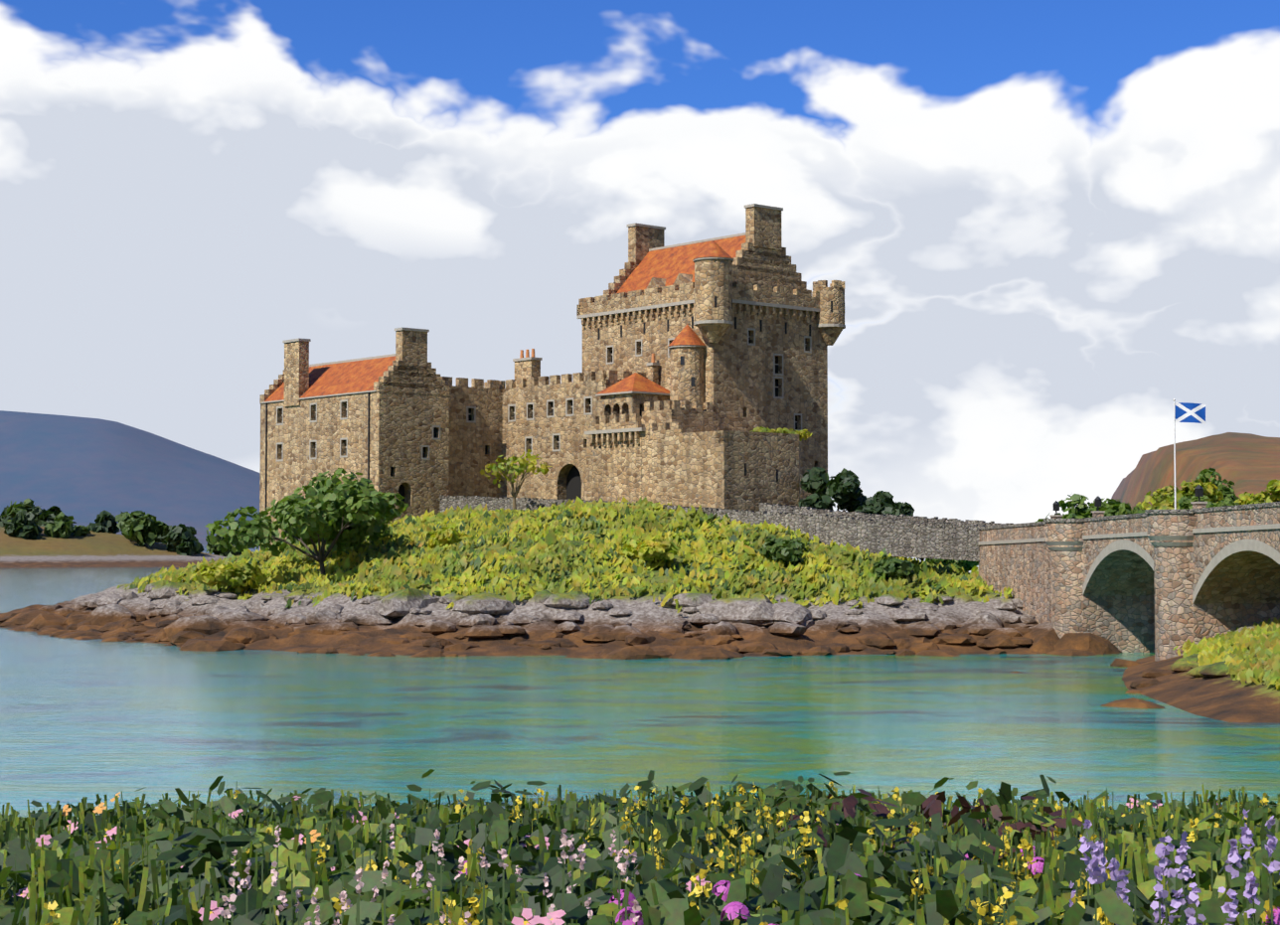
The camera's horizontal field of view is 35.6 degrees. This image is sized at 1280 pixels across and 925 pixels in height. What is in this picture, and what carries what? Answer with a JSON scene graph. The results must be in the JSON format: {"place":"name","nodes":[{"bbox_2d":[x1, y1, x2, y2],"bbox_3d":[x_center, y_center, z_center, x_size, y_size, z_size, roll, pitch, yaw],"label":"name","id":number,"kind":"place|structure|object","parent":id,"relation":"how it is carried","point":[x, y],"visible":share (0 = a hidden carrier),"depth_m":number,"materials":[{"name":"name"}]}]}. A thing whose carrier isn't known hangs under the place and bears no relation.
{"place":"outdoors","nodes":[
{"label":"outdoors","id":0,"kind":"place"},
{"bbox_2d":[0,509,1044,656],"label":"island","id":1,"kind":"structure","parent":0,"point":[648,614],"depth_m":125.24,"materials":[{"name":"grey stone"}]},
{"bbox_2d":[192,562,266,592],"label":"bush","id":2,"kind":"object","parent":1,"relation":"on","point":[235,575],"depth_m":145.25,"materials":[{"name":"yellow plant"}]},
{"bbox_2d":[205,468,408,574],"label":"island tree","id":3,"kind":"object","parent":1,"relation":"on","point":[322,506],"depth_m":145.16,"materials":[{"name":"green plant"}]},
{"bbox_2d":[425,527,478,548],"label":"island bush","id":4,"kind":"object","parent":1,"relation":"on","point":[440,537],"visible":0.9,"depth_m":144.77,"materials":[{"name":"plant"}]},
{"bbox_2d":[480,449,552,509],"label":"tree","id":5,"kind":"object","parent":1,"relation":"on","point":[524,465],"depth_m":160.47,"materials":[{"name":"plant"}]},
{"bbox_2d":[259,203,845,550],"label":"castle","id":6,"kind":"structure","parent":1,"relation":"on","point":[702,359],"depth_m":166.03,"materials":[{"name":"stone"},{"name":"clay roof tile"}]},
{"bbox_2d":[751,426,811,441],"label":"bastion plants","id":7,"kind":"object","parent":6,"relation":"on","point":[805,436],"visible":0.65,"depth_m":155.49,"materials":[{"name":"green plant"}]},
{"bbox_2d":[129,500,994,609],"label":"island tufts","id":8,"kind":"object","parent":1,"relation":"on","point":[477,561],"visible":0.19,"depth_m":139.53,"materials":[{"name":"green plant"}]},
{"bbox_2d":[116,495,1012,613],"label":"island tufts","id":9,"kind":"object","parent":1,"relation":"on","point":[950,582],"visible":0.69,"depth_m":137.64,"materials":[{"name":"yellow plant"}]},
{"bbox_2d":[0,580,1279,708],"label":"shore rocks","id":10,"kind":"object","parent":1,"relation":"on","point":[192,631],"visible":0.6,"depth_m":123.38,"materials":[{"name":"grey stone"}]},
{"bbox_2d":[622,538,680,562],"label":"island bush","id":11,"kind":"object","parent":1,"relation":"on","point":[650,550],"depth_m":134.28,"materials":[{"name":"plant"}]},
{"bbox_2d":[439,495,984,561],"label":"stone wall","id":12,"kind":"structure","parent":1,"relation":"on","point":[921,540],"depth_m":140.97,"materials":[{"name":"stone"}]},
{"bbox_2d":[759,537,807,565],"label":"island bush","id":13,"kind":"object","parent":1,"relation":"on","point":[785,551],"depth_m":133.55,"materials":[{"name":"green plant"}]},
{"bbox_2d":[798,467,866,512],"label":"island tree","id":14,"kind":"object","parent":1,"relation":"on","point":[843,489],"depth_m":151.20,"materials":[{"name":"green plant"}]},
{"bbox_2d":[851,490,907,515],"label":"bush","id":15,"kind":"object","parent":1,"relation":"on","point":[880,503],"visible":0.4,"depth_m":149.24,"materials":[{"name":"green plant"}]},
{"bbox_2d":[759,502,1013,526],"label":"stone wall","id":16,"kind":"structure","parent":1,"relation":"on","point":[776,508],"depth_m":144.19,"materials":[{"name":"stone"}]},
{"bbox_2d":[871,555,923,579],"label":"island bush","id":17,"kind":"object","parent":1,"relation":"on","point":[890,566],"visible":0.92,"depth_m":131.60,"materials":[{"name":"green plant"}]},
{"bbox_2d":[895,501,914,516],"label":"bush","id":18,"kind":"object","parent":1,"relation":"on","point":[909,510],"visible":0.02,"depth_m":152.30,"materials":[{"name":"green plant"}]},
{"bbox_2d":[0,546,1279,822],"bbox_3d":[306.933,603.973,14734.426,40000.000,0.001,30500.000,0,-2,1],"label":"loch water","id":19,"kind":"structure","parent":0,"point":[89,720],"depth_m":70.93,"materials":[{"name":"teal liquid"}]},
{"bbox_2d":[0,769,1279,924],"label":"leaves","id":20,"kind":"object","parent":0,"point":[839,857],"depth_m":5.98,"materials":[{"name":"green plant"}]},
{"bbox_2d":[61,793,320,843],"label":"orange flowers","id":21,"kind":"object","parent":20,"relation":"attached to","point":[312,832],"visible":0.62,"depth_m":9.00,"materials":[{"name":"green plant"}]},
{"bbox_2d":[219,823,641,924],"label":"pink flowers","id":22,"kind":"object","parent":20,"relation":"attached to","point":[419,865],"visible":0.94,"depth_m":4.72,"materials":[{"name":"pink plant"}]},
{"bbox_2d":[11,796,1162,924],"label":"pink flowers","id":23,"kind":"object","parent":20,"relation":"attached to","point":[527,913],"visible":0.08,"depth_m":5.09,"materials":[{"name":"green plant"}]},
{"bbox_2d":[20,782,1278,924],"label":"yellow meadow flowers","id":24,"kind":"object","parent":20,"relation":"attached to","point":[841,904],"visible":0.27,"depth_m":6.22,"materials":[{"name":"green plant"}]},
{"bbox_2d":[455,798,1279,924],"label":"pink flowers","id":25,"kind":"object","parent":20,"relation":"on","point":[731,908],"visible":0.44,"depth_m":4.86,"materials":[{"name":"pink plant"}]},
{"bbox_2d":[1063,808,1279,924],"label":"lupine flowers","id":26,"kind":"object","parent":20,"relation":"on","point":[1116,875],"visible":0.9,"depth_m":4.62,"materials":[{"name":"purple plant"}]},
{"bbox_2d":[0,410,1279,723],"bbox_3d":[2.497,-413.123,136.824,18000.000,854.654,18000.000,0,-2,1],"label":"terrain","id":27,"kind":"structure","parent":0,"point":[85,472],"depth_m":4560.57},
{"bbox_2d":[0,505,9,527],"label":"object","id":28,"kind":"object","parent":27,"relation":"on","point":[3,522],"visible":0.15,"depth_m":632.87,"materials":[{"name":"green plant"}]},
{"bbox_2d":[2,498,35,521],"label":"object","id":29,"kind":"object","parent":27,"relation":"on","point":[14,509],"visible":0.19,"depth_m":618.18,"materials":[{"name":"green plant"}]},
{"bbox_2d":[3,509,43,539],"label":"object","id":30,"kind":"object","parent":27,"relation":"on","point":[23,525],"visible":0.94,"depth_m":581.23,"materials":[{"name":"green plant"}]},
{"bbox_2d":[28,505,62,526],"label":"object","id":31,"kind":"object","parent":27,"relation":"on","point":[50,515],"visible":0.58,"depth_m":612.46,"materials":[{"name":"green plant"}]},
{"bbox_2d":[43,511,90,538],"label":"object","id":32,"kind":"object","parent":27,"relation":"on","point":[63,527],"visible":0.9,"depth_m":588.23,"materials":[{"name":"green plant"}]},
{"bbox_2d":[86,510,119,533],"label":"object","id":33,"kind":"object","parent":27,"relation":"on","point":[104,521],"visible":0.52,"depth_m":610.88,"materials":[{"name":"green plant"}]},
{"bbox_2d":[115,510,170,546],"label":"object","id":34,"kind":"object","parent":27,"relation":"on","point":[140,528],"depth_m":594.05,"materials":[{"name":"green plant"}]},
{"bbox_2d":[155,525,172,542],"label":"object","id":35,"kind":"object","parent":27,"relation":"on","point":[159,539],"depth_m":638.09,"materials":[{"name":"green plant"}]},
{"bbox_2d":[160,526,196,544],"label":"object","id":36,"kind":"object","parent":27,"relation":"on","point":[191,529],"visible":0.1,"depth_m":627.62,"materials":[{"name":"green plant"}]},
{"bbox_2d":[164,523,204,556],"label":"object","id":37,"kind":"object","parent":27,"relation":"on","point":[182,537],"depth_m":589.87,"materials":[{"name":"green plant"}]},
{"bbox_2d":[205,543,220,555],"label":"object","id":38,"kind":"object","parent":27,"relation":"on","point":[211,549],"visible":0.1,"depth_m":626.33,"materials":[{"name":"green plant"}]},
{"bbox_2d":[212,534,241,556],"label":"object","id":39,"kind":"object","parent":27,"relation":"on","point":[226,554],"depth_m":617.91,"materials":[{"name":"green plant"}]},
{"bbox_2d":[925,558,978,573],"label":"hedge","id":40,"kind":"object","parent":27,"relation":"on","point":[957,564],"depth_m":273.66,"materials":[{"name":"green plant"}]},
{"bbox_2d":[970,565,978,575],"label":"bush","id":41,"kind":"object","parent":27,"relation":"on","point":[975,569],"visible":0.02,"depth_m":261.93,"materials":[{"name":"green plant"}]},
{"bbox_2d":[1034,509,1093,522],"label":"bush","id":42,"kind":"object","parent":27,"relation":"on","point":[1070,516],"visible":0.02,"depth_m":267.99,"materials":[{"name":"green plant"}]},
{"bbox_2d":[1057,493,1139,517],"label":"bush","id":43,"kind":"object","parent":27,"relation":"on","point":[1112,507],"depth_m":277.73,"materials":[{"name":"green plant"}]},
{"bbox_2d":[977,483,1279,661],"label":"stone arch bridge","id":44,"kind":"structure","parent":27,"relation":"on","point":[1162,583],"depth_m":111.09,"materials":[{"name":"brown stone"}]},
{"bbox_2d":[1172,398,1176,509],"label":"flagpole","id":45,"kind":"object","parent":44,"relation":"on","point":[1174,400],"visible":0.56,"depth_m":151.33,"materials":[{"name":"white metal"}]},
{"bbox_2d":[1174,402,1205,424],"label":"flag","id":46,"kind":"object","parent":45,"relation":"attached to","point":[1190,412],"visible":1,"depth_m":151.45,"materials":[{"name":"blue fabric"}]},
{"bbox_2d":[1133,509,1144,513],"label":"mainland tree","id":47,"kind":"object","parent":27,"relation":"on","point":[1140,512],"depth_m":250.98,"materials":[{"name":"green plant"}]},
{"bbox_2d":[1124,484,1180,513],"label":"bush","id":48,"kind":"object","parent":27,"relation":"on","point":[1158,495],"visible":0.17,"depth_m":294.22,"materials":[{"name":"green plant"}]},
{"bbox_2d":[1147,479,1223,509],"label":"bush","id":49,"kind":"object","parent":27,"relation":"on","point":[1212,493],"depth_m":267.50,"materials":[{"name":"green plant"}]},
{"bbox_2d":[1177,495,1237,509],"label":"bush","id":50,"kind":"object","parent":27,"relation":"on","point":[1184,502],"visible":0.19,"depth_m":242.80,"materials":[{"name":"green plant"}]},
{"bbox_2d":[1195,467,1239,504],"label":"bush","id":51,"kind":"object","parent":27,"relation":"on","point":[1204,475],"depth_m":282.47,"materials":[{"name":"green plant"}]},
{"bbox_2d":[1172,617,1279,690],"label":"spit grass tufts","id":52,"kind":"object","parent":27,"relation":"on","point":[1262,642],"visible":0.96,"depth_m":87.90,"materials":[{"name":"yellow plant"}]},
{"bbox_2d":[1234,479,1279,504],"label":"bush","id":53,"kind":"object","parent":27,"relation":"on","point":[1272,489],"visible":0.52,"depth_m":272.64,"materials":[{"name":"green plant"}]},
{"bbox_2d":[0,0,1279,523],"label":"sky","id":54,"kind":"structure","parent":0,"point":[1047,227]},
{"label":"bank ground","id":55,"kind":"structure","parent":0,"visible":0},
{"bbox_2d":[0,781,1279,924],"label":"lime meadow leaves","id":56,"kind":"object","parent":55,"relation":"on","point":[69,914],"visible":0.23,"depth_m":6.07,"materials":[{"name":"green plant"}]},
{"bbox_2d":[774,789,1137,871],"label":"leaves","id":57,"kind":"object","parent":55,"relation":"on","point":[930,806],"depth_m":7.50,"materials":[{"name":"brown plant"}]}
]}

